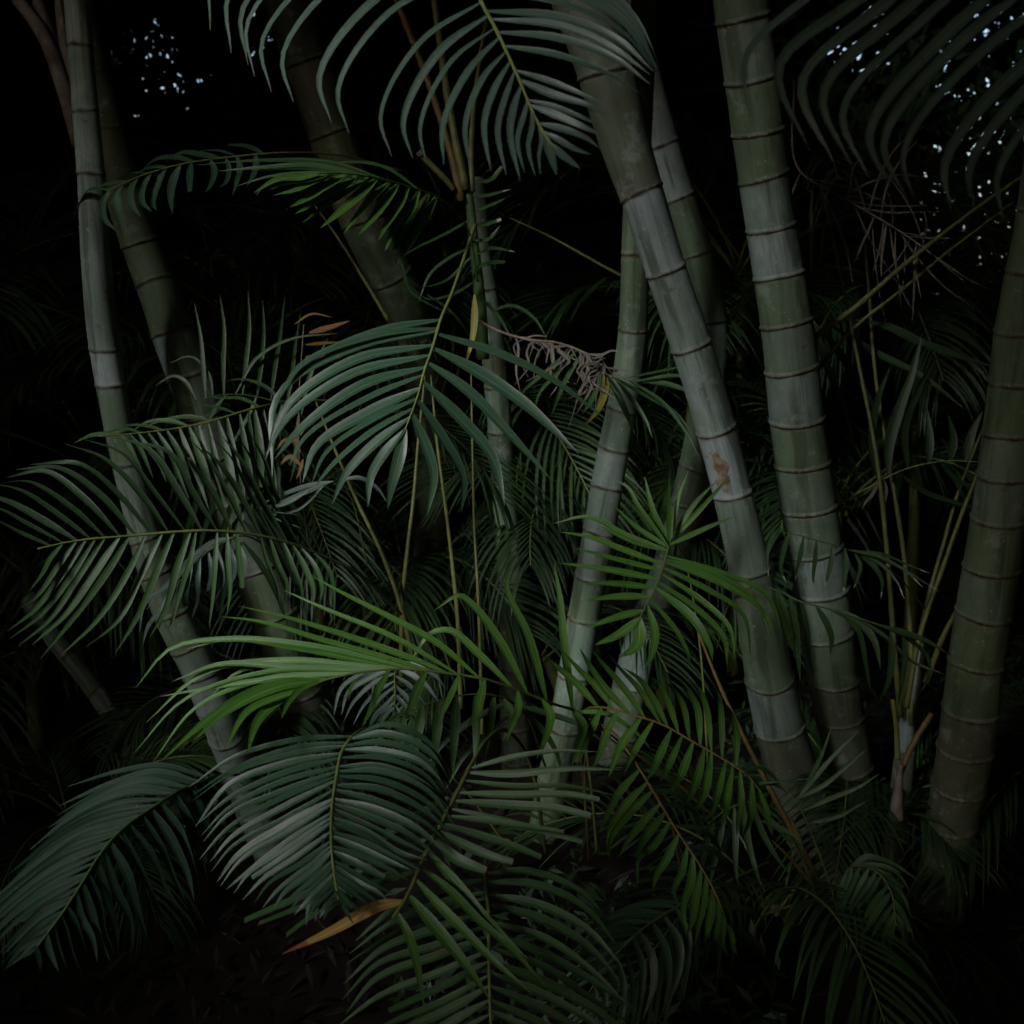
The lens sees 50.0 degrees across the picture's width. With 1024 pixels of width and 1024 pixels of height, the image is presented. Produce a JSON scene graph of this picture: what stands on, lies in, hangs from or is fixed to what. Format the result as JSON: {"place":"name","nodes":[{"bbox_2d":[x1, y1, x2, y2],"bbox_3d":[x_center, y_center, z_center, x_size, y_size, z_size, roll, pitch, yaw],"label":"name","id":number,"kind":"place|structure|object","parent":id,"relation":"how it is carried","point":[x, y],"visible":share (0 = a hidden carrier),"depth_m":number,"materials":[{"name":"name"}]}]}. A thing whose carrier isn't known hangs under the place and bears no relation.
{"place":"outdoors","nodes":[
{"label":"outdoors","id":0,"kind":"place"},
{"bbox_2d":[0,427,401,658],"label":"palm frond","id":1,"kind":"object","parent":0,"point":[96,569],"visible":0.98,"depth_m":2.29,"materials":[{"name":"green plant"}]},
{"bbox_2d":[259,476,386,563],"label":"palm frond","id":2,"kind":"object","parent":1,"relation":"on","point":[296,496],"visible":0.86,"depth_m":2.64,"materials":[{"name":"green plant"}]},
{"bbox_2d":[208,0,660,181],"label":"palm frond","id":3,"kind":"object","parent":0,"point":[623,14],"visible":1,"depth_m":1.60,"materials":[{"name":"green plant"}]},
{"bbox_2d":[127,271,832,512],"bbox_3d":[-0.291,-0.167,5.037,2.582,1.838,2.647,-7,14,-31],"label":"shade palm","id":4,"kind":"object","parent":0,"point":[350,317],"visible":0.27,"depth_m":4.21,"materials":[{"name":"green plant"}]},
{"bbox_2d":[311,200,652,320],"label":"stalk clump","id":5,"kind":"object","parent":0,"point":[379,305],"visible":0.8,"depth_m":3.11,"materials":[{"name":"green plant"}]},
{"bbox_2d":[393,0,544,359],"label":"young palm","id":6,"kind":"object","parent":5,"relation":"on","point":[463,180],"visible":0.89,"depth_m":2.97,"materials":[{"name":"green plant"}]},
{"bbox_2d":[73,143,401,231],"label":"palm frond","id":7,"kind":"object","parent":6,"relation":"attached to","point":[155,188],"visible":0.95,"depth_m":2.64,"materials":[{"name":"green plant"}]},
{"bbox_2d":[200,158,478,281],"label":"palm frond","id":8,"kind":"object","parent":6,"relation":"attached to","point":[416,214],"visible":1,"depth_m":2.50,"materials":[{"name":"green plant"}]},
{"bbox_2d":[265,222,605,515],"bbox_3d":[-0.257,-0.376,2.554,0.697,0.628,0.800,-5,13,-23],"label":"palm frond","id":9,"kind":"object","parent":6,"relation":"attached to","point":[371,413],"visible":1,"depth_m":2.37,"materials":[{"name":"green plant"}]},
{"bbox_2d":[466,294,477,359],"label":"dead leaf","id":10,"kind":"object","parent":6,"relation":"attached to","point":[474,320],"visible":0.81,"depth_m":2.51,"materials":[{"name":"brown plant"}]},
{"bbox_2d":[478,319,634,427],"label":"dead frond","id":11,"kind":"object","parent":6,"relation":"hanging from","point":[599,378],"visible":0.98,"depth_m":2.70,"materials":[{"name":"dry dead brown leaf"}]},
{"bbox_2d":[0,540,1023,1023],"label":"ground","id":12,"kind":"structure","parent":0,"point":[72,982],"depth_m":3.10,"materials":[{"name":"soil"}]},
{"bbox_2d":[0,563,162,826],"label":"shade palm","id":13,"kind":"object","parent":12,"relation":"on","point":[4,737],"visible":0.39,"depth_m":3.56,"materials":[{"name":"green plant"}]},
{"bbox_2d":[20,591,194,830],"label":"palm tree","id":14,"kind":"object","parent":12,"relation":"on","point":[85,677],"visible":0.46,"depth_m":3.58,"materials":[{"name":"green plant"}]},
{"bbox_2d":[0,456,242,761],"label":"shade palm","id":15,"kind":"object","parent":12,"relation":"on","point":[25,568],"visible":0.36,"depth_m":3.86,"materials":[{"name":"green plant"}]},
{"bbox_2d":[0,253,247,689],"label":"shade palm","id":16,"kind":"object","parent":12,"relation":"on","point":[31,314],"visible":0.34,"depth_m":3.73,"materials":[{"name":"green plant"}]},
{"bbox_2d":[0,288,144,344],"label":"stalk clump","id":17,"kind":"object","parent":16,"relation":"attached to","point":[69,315],"visible":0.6,"depth_m":3.60,"materials":[{"name":"green plant"}]},
{"bbox_2d":[0,138,280,597],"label":"shade palm","id":18,"kind":"object","parent":12,"relation":"on","point":[11,179],"visible":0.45,"depth_m":5.65,"materials":[{"name":"green plant"}]},
{"bbox_2d":[0,693,295,974],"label":"shade palm","id":19,"kind":"object","parent":12,"relation":"on","point":[178,760],"visible":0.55,"depth_m":3.19,"materials":[{"name":"green plant"}]},
{"bbox_2d":[10,0,295,874],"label":"palm tree","id":20,"kind":"object","parent":12,"relation":"on","point":[68,52],"visible":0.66,"depth_m":2.80,"materials":[{"name":"green plant"}]},
{"bbox_2d":[0,0,320,477],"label":"shade tree","id":21,"kind":"object","parent":12,"relation":"on","point":[229,98],"visible":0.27,"depth_m":7.35,"materials":[{"name":"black plant"}]},
{"bbox_2d":[0,762,338,971],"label":"palm frond","id":22,"kind":"object","parent":12,"relation":"on","point":[38,885],"visible":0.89,"depth_m":1.88,"materials":[{"name":"green plant"}]},
{"bbox_2d":[0,291,376,719],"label":"shade palm","id":23,"kind":"object","parent":12,"relation":"on","point":[136,329],"visible":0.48,"depth_m":3.68,"materials":[{"name":"green plant"}]},
{"bbox_2d":[0,334,409,712],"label":"shade palm","id":24,"kind":"object","parent":12,"relation":"on","point":[42,398],"visible":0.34,"depth_m":3.72,"materials":[{"name":"green plant"}]},
{"bbox_2d":[75,378,326,531],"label":"palm frond","id":25,"kind":"object","parent":24,"relation":"attached to","point":[262,438],"visible":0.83,"depth_m":2.63,"materials":[{"name":"green plant"}]},
{"bbox_2d":[155,294,349,481],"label":"palm frond","id":26,"kind":"object","parent":25,"relation":"on","point":[246,366],"visible":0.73,"depth_m":2.87,"materials":[{"name":"green plant"}]},
{"bbox_2d":[275,313,348,544],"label":"dead frond","id":27,"kind":"object","parent":25,"relation":"attached to","point":[317,330],"visible":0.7,"depth_m":2.75,"materials":[{"name":"orange plant"}]},
{"bbox_2d":[139,535,281,642],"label":"palm frond","id":28,"kind":"object","parent":24,"relation":"attached to","point":[199,553],"visible":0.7,"depth_m":2.48,"materials":[{"name":"green plant"}]},
{"bbox_2d":[194,200,243,420],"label":"stalk clump","id":29,"kind":"object","parent":24,"relation":"attached to","point":[227,353],"visible":0.77,"depth_m":3.30,"materials":[{"name":"green plant"}]},
{"bbox_2d":[59,0,370,830],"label":"palm tree","id":30,"kind":"object","parent":12,"relation":"on","point":[171,328],"visible":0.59,"depth_m":2.97,"materials":[{"name":"green plant"}]},
{"bbox_2d":[0,349,475,708],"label":"shade palm","id":31,"kind":"object","parent":12,"relation":"on","point":[72,632],"visible":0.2,"depth_m":4.12,"materials":[{"name":"green plant"}]},
{"bbox_2d":[46,609,489,811],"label":"shade palm","id":32,"kind":"object","parent":12,"relation":"on","point":[267,733],"visible":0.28,"depth_m":3.55,"materials":[{"name":"green plant"}]},
{"bbox_2d":[0,209,572,675],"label":"shade palm","id":33,"kind":"object","parent":12,"relation":"on","point":[284,285],"visible":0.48,"depth_m":4.09,"materials":[{"name":"green plant"}]},
{"bbox_2d":[32,352,563,696],"bbox_3d":[-0.751,0.193,4.060,1.886,1.536,1.771,0,12,0],"label":"shade palm","id":34,"kind":"object","parent":12,"relation":"on","point":[313,519],"visible":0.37,"depth_m":3.43,"materials":[{"name":"green plant"}]},
{"bbox_2d":[72,185,560,698],"bbox_3d":[-0.735,-0.210,4.507,1.889,2.140,1.835,0,12,0],"label":"shade palm","id":35,"kind":"object","parent":12,"relation":"on","point":[422,267],"visible":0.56,"depth_m":4.09,"materials":[{"name":"green plant"}]},
{"bbox_2d":[263,0,450,715],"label":"palm tree","id":36,"kind":"object","parent":12,"relation":"on","point":[376,261],"visible":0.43,"depth_m":3.30,"materials":[{"name":"green plant"}]},
{"bbox_2d":[315,374,483,734],"bbox_3d":[-0.301,0.132,3.030,0.437,1.038,0.171,-3,12,-13],"label":"stalk clump","id":37,"kind":"object","parent":12,"relation":"on","point":[400,601],"visible":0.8,"depth_m":3.00,"materials":[{"name":"green plant"}]},
{"bbox_2d":[184,475,714,733],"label":"shade palm","id":38,"kind":"object","parent":12,"relation":"on","point":[424,613],"visible":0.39,"depth_m":3.56,"materials":[{"name":"green plant"}]},
{"bbox_2d":[187,73,747,617],"bbox_3d":[-0.205,-0.695,5.519,2.915,2.667,2.211,-4,13,-20],"label":"shade palm","id":39,"kind":"object","parent":12,"relation":"on","point":[433,137],"visible":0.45,"depth_m":5.09,"materials":[{"name":"green plant"}]},
{"bbox_2d":[249,539,742,768],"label":"shade palm","id":40,"kind":"object","parent":12,"relation":"on","point":[551,670],"visible":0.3,"depth_m":3.52,"materials":[{"name":"green plant"}]},
{"bbox_2d":[279,314,713,569],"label":"shade palm","id":41,"kind":"object","parent":12,"relation":"on","point":[462,351],"visible":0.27,"depth_m":3.68,"materials":[{"name":"green plant"}]},
{"bbox_2d":[466,176,532,769],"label":"palm tree","id":42,"kind":"object","parent":12,"relation":"on","point":[501,442],"visible":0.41,"depth_m":3.48,"materials":[{"name":"green plant"}]},
{"bbox_2d":[270,0,741,363],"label":"shade tree","id":43,"kind":"object","parent":12,"relation":"on","point":[688,52],"visible":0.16,"depth_m":7.64,"materials":[{"name":"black plant"}]},
{"bbox_2d":[0,302,1023,632],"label":"undergrowth","id":44,"kind":"object","parent":12,"relation":"on","point":[930,540],"visible":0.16,"depth_m":5.73,"materials":[{"name":"green plant"}]},
{"bbox_2d":[0,568,1023,1023],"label":"leaf litter","id":45,"kind":"object","parent":12,"relation":"on","point":[222,996],"visible":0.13,"depth_m":3.04,"materials":[{"name":"plant"}]},
{"bbox_2d":[0,555,1023,1023],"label":"ground cover","id":46,"kind":"object","parent":12,"relation":"on","point":[748,995],"visible":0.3,"depth_m":3.10,"materials":[{"name":"green plant"}]},
{"bbox_2d":[529,0,656,843],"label":"palm tree","id":47,"kind":"object","parent":12,"relation":"on","point":[609,470],"visible":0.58,"depth_m":3.03,"materials":[{"name":"green plant"}]},
{"bbox_2d":[371,411,868,730],"bbox_3d":[0.397,0.280,4.158,1.950,1.326,1.735,0,12,0],"label":"shade palm","id":48,"kind":"object","parent":12,"relation":"on","point":[653,465],"visible":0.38,"depth_m":3.60,"materials":[{"name":"green plant"}]},
{"bbox_2d":[598,0,728,767],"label":"palm tree","id":49,"kind":"object","parent":12,"relation":"on","point":[696,246],"visible":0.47,"depth_m":3.34,"materials":[{"name":"green plant"}]},
{"bbox_2d":[353,122,1017,676],"bbox_3d":[0.968,-0.383,4.766,3.219,2.368,2.565,0,12,0],"label":"shade palm","id":50,"kind":"object","parent":12,"relation":"on","point":[741,354],"visible":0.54,"depth_m":4.28,"materials":[{"name":"green plant"}]},
{"bbox_2d":[551,0,858,889],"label":"palm tree","id":51,"kind":"object","parent":12,"relation":"on","point":[779,720],"visible":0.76,"depth_m":2.67,"materials":[{"name":"green plant"}]},
{"bbox_2d":[549,343,730,459],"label":"palm frond","id":52,"kind":"object","parent":51,"relation":"attached to","point":[652,396],"visible":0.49,"depth_m":2.83,"materials":[{"name":"green plant"}]},
{"bbox_2d":[716,586,949,704],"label":"palm frond","id":53,"kind":"object","parent":51,"relation":"attached to","point":[856,623],"visible":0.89,"depth_m":2.46,"materials":[{"name":"green plant"}]},
{"bbox_2d":[476,244,970,709],"bbox_3d":[0.847,-0.046,4.218,2.042,1.940,1.660,0,12,0],"label":"shade palm","id":54,"kind":"object","parent":12,"relation":"on","point":[654,323],"visible":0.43,"depth_m":3.97,"materials":[{"name":"green plant"}]},
{"bbox_2d":[465,744,1023,1023],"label":"shade palm","id":55,"kind":"object","parent":12,"relation":"on","point":[841,969],"visible":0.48,"depth_m":2.55,"materials":[{"name":"green plant"}]},
{"bbox_2d":[189,722,511,923],"bbox_3d":[-0.119,0.715,2.343,0.505,0.806,1.333,6,14,28],"label":"palm frond","id":56,"kind":"object","parent":55,"relation":"on","point":[373,848],"visible":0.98,"depth_m":1.84,"materials":[{"name":"green plant"}]},
{"bbox_2d":[333,658,444,725],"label":"palm frond","id":57,"kind":"object","parent":56,"relation":"on","point":[385,708],"visible":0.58,"depth_m":2.49,"materials":[{"name":"green plant"}]},
{"bbox_2d":[244,728,623,1007],"bbox_3d":[0.005,0.695,2.102,0.586,0.586,1.077,9,15,35],"label":"palm frond","id":58,"kind":"object","parent":56,"relation":"on","point":[456,889],"visible":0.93,"depth_m":1.83,"materials":[{"name":"green plant"}]},
{"bbox_2d":[340,839,636,1023],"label":"palm frond","id":59,"kind":"object","parent":58,"relation":"attached to","point":[448,1003],"visible":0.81,"depth_m":1.78,"materials":[{"name":"green plant"}]},
{"bbox_2d":[375,693,608,788],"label":"palm frond","id":60,"kind":"object","parent":56,"relation":"attached to","point":[456,729],"visible":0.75,"depth_m":2.47,"materials":[{"name":"green plant"}]},
{"bbox_2d":[135,565,654,854],"bbox_3d":[-0.125,0.568,2.236,1.175,0.882,0.520,-8,14,-33],"label":"palm frond","id":61,"kind":"object","parent":55,"relation":"on","point":[289,688],"visible":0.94,"depth_m":2.10,"materials":[{"name":"green plant"}]},
{"bbox_2d":[588,718,717,887],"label":"stalk clump","id":62,"kind":"object","parent":55,"relation":"on","point":[695,799],"visible":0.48,"depth_m":2.56,"materials":[{"name":"green plant"}]},
{"bbox_2d":[544,649,773,849],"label":"palm frond","id":63,"kind":"object","parent":55,"relation":"on","point":[602,689],"visible":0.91,"depth_m":2.22,"materials":[{"name":"green plant"}]},
{"bbox_2d":[553,469,782,761],"bbox_3d":[0.329,0.346,2.529,0.472,0.887,0.783,0,12,0],"label":"palm frond","id":64,"kind":"object","parent":63,"relation":"on","point":[716,576],"visible":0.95,"depth_m":2.32,"materials":[{"name":"green plant"}]},
{"bbox_2d":[564,861,768,1023],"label":"palm frond","id":65,"kind":"object","parent":55,"relation":"on","point":[625,918],"visible":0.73,"depth_m":2.13,"materials":[{"name":"green plant"}]},
{"bbox_2d":[584,723,767,962],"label":"palm frond","id":66,"kind":"object","parent":55,"relation":"on","point":[624,813],"visible":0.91,"depth_m":2.08,"materials":[{"name":"green plant"}]},
{"bbox_2d":[699,801,818,903],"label":"palm frond","id":67,"kind":"object","parent":55,"relation":"hanging from","point":[719,834],"visible":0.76,"depth_m":2.35,"materials":[{"name":"green plant"}]},
{"bbox_2d":[836,854,917,966],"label":"palm frond","id":68,"kind":"object","parent":55,"relation":"on","point":[864,891],"visible":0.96,"depth_m":2.48,"materials":[{"name":"green plant"}]},
{"bbox_2d":[547,300,988,654],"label":"shade palm","id":69,"kind":"object","parent":12,"relation":"on","point":[840,415],"visible":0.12,"depth_m":4.51,"materials":[{"name":"green plant"}]},
{"bbox_2d":[564,210,1002,457],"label":"shade palm","id":70,"kind":"object","parent":12,"relation":"on","point":[722,263],"visible":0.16,"depth_m":5.91,"materials":[{"name":"green plant"}]},
{"bbox_2d":[713,0,879,862],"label":"palm tree","id":71,"kind":"object","parent":12,"relation":"on","point":[808,500],"visible":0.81,"depth_m":2.83,"materials":[{"name":"green plant"}]},
{"bbox_2d":[605,374,1023,603],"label":"shade palm","id":72,"kind":"object","parent":12,"relation":"on","point":[914,458],"visible":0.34,"depth_m":4.02,"materials":[{"name":"green plant"}]},
{"bbox_2d":[639,253,1007,701],"bbox_3d":[1.436,-0.076,4.367,1.861,1.936,1.756,10,16,40],"label":"shade palm","id":73,"kind":"object","parent":12,"relation":"on","point":[913,550],"visible":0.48,"depth_m":3.76,"materials":[{"name":"green plant"}]},
{"bbox_2d":[670,698,1023,955],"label":"shade palm","id":74,"kind":"object","parent":12,"relation":"on","point":[816,744],"visible":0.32,"depth_m":2.93,"materials":[{"name":"green plant"}]},
{"bbox_2d":[697,632,835,911],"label":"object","id":75,"kind":"object","parent":74,"relation":"on","point":[791,826],"visible":0.77,"depth_m":2.74,"materials":[{"name":"green plant"}]},
{"bbox_2d":[743,727,879,899],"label":"palm frond","id":76,"kind":"object","parent":74,"relation":"on","point":[812,777],"visible":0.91,"depth_m":2.62,"materials":[{"name":"green plant"}]},
{"bbox_2d":[726,384,986,619],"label":"shade palm","id":77,"kind":"object","parent":12,"relation":"on","point":[958,429],"visible":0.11,"depth_m":4.62,"materials":[{"name":"green plant"}]},
{"bbox_2d":[719,0,1023,399],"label":"shade tree","id":78,"kind":"object","parent":12,"relation":"on","point":[945,116],"visible":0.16,"depth_m":7.33,"materials":[{"name":"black plant"}]},
{"bbox_2d":[877,642,933,889],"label":"palm tree","id":79,"kind":"object","parent":12,"relation":"on","point":[906,737],"visible":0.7,"depth_m":3.11,"materials":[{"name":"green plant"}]},
{"bbox_2d":[823,196,982,725],"bbox_3d":[1.172,-0.168,3.194,0.401,1.486,0.654,-4,13,-17],"label":"stalk clump","id":80,"kind":"object","parent":79,"relation":"attached to","point":[913,651],"visible":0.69,"depth_m":3.09,"materials":[{"name":"green plant"}]},
{"bbox_2d":[765,530,939,614],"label":"palm frond","id":81,"kind":"object","parent":80,"relation":"attached to","point":[869,558],"visible":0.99,"depth_m":2.75,"materials":[{"name":"green plant"}]},
{"bbox_2d":[791,80,990,323],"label":"dead frond","id":82,"kind":"object","parent":80,"relation":"attached to","point":[831,210],"visible":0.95,"depth_m":3.09,"materials":[{"name":"brown plant"}]},
{"bbox_2d":[765,176,1020,391],"bbox_3d":[1.080,-0.637,3.075,0.732,0.673,0.155,0,12,0],"label":"stalk clump","id":83,"kind":"object","parent":80,"relation":"attached to","point":[860,302],"visible":0.72,"depth_m":3.02,"materials":[{"name":"green plant"}]},
{"bbox_2d":[813,319,989,459],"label":"palm frond","id":84,"kind":"object","parent":80,"relation":"attached to","point":[903,333],"visible":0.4,"depth_m":3.22,"materials":[{"name":"green plant"}]},
{"bbox_2d":[838,336,982,509],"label":"palm frond","id":85,"kind":"object","parent":80,"relation":"attached to","point":[893,426],"visible":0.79,"depth_m":3.06,"materials":[{"name":"green plant"}]},
{"bbox_2d":[796,157,1020,420],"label":"shade palm","id":86,"kind":"object","parent":12,"relation":"on","point":[988,314],"visible":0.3,"depth_m":4.86,"materials":[{"name":"green plant"}]},
{"bbox_2d":[896,676,1023,932],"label":"shade palm","id":87,"kind":"object","parent":12,"relation":"on","point":[930,871],"visible":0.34,"depth_m":3.02,"materials":[{"name":"green plant"}]},
{"bbox_2d":[913,148,1023,924],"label":"bamboo stalk","id":88,"kind":"object","parent":12,"relation":"on","point":[983,620],"visible":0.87,"depth_m":2.73,"materials":[{"name":"green plant"}]},
{"bbox_2d":[268,388,782,657],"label":"shade palm","id":89,"kind":"object","parent":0,"point":[579,522],"visible":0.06,"depth_m":4.54,"materials":[{"name":"green plant"}]},
{"bbox_2d":[134,13,1023,293],"label":"sky","id":90,"kind":"structure","parent":0,"point":[986,30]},
{"bbox_2d":[741,0,1023,223],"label":"palm frond","id":91,"kind":"object","parent":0,"point":[951,29],"visible":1,"depth_m":1.26,"materials":[{"name":"green plant"}]}
]}

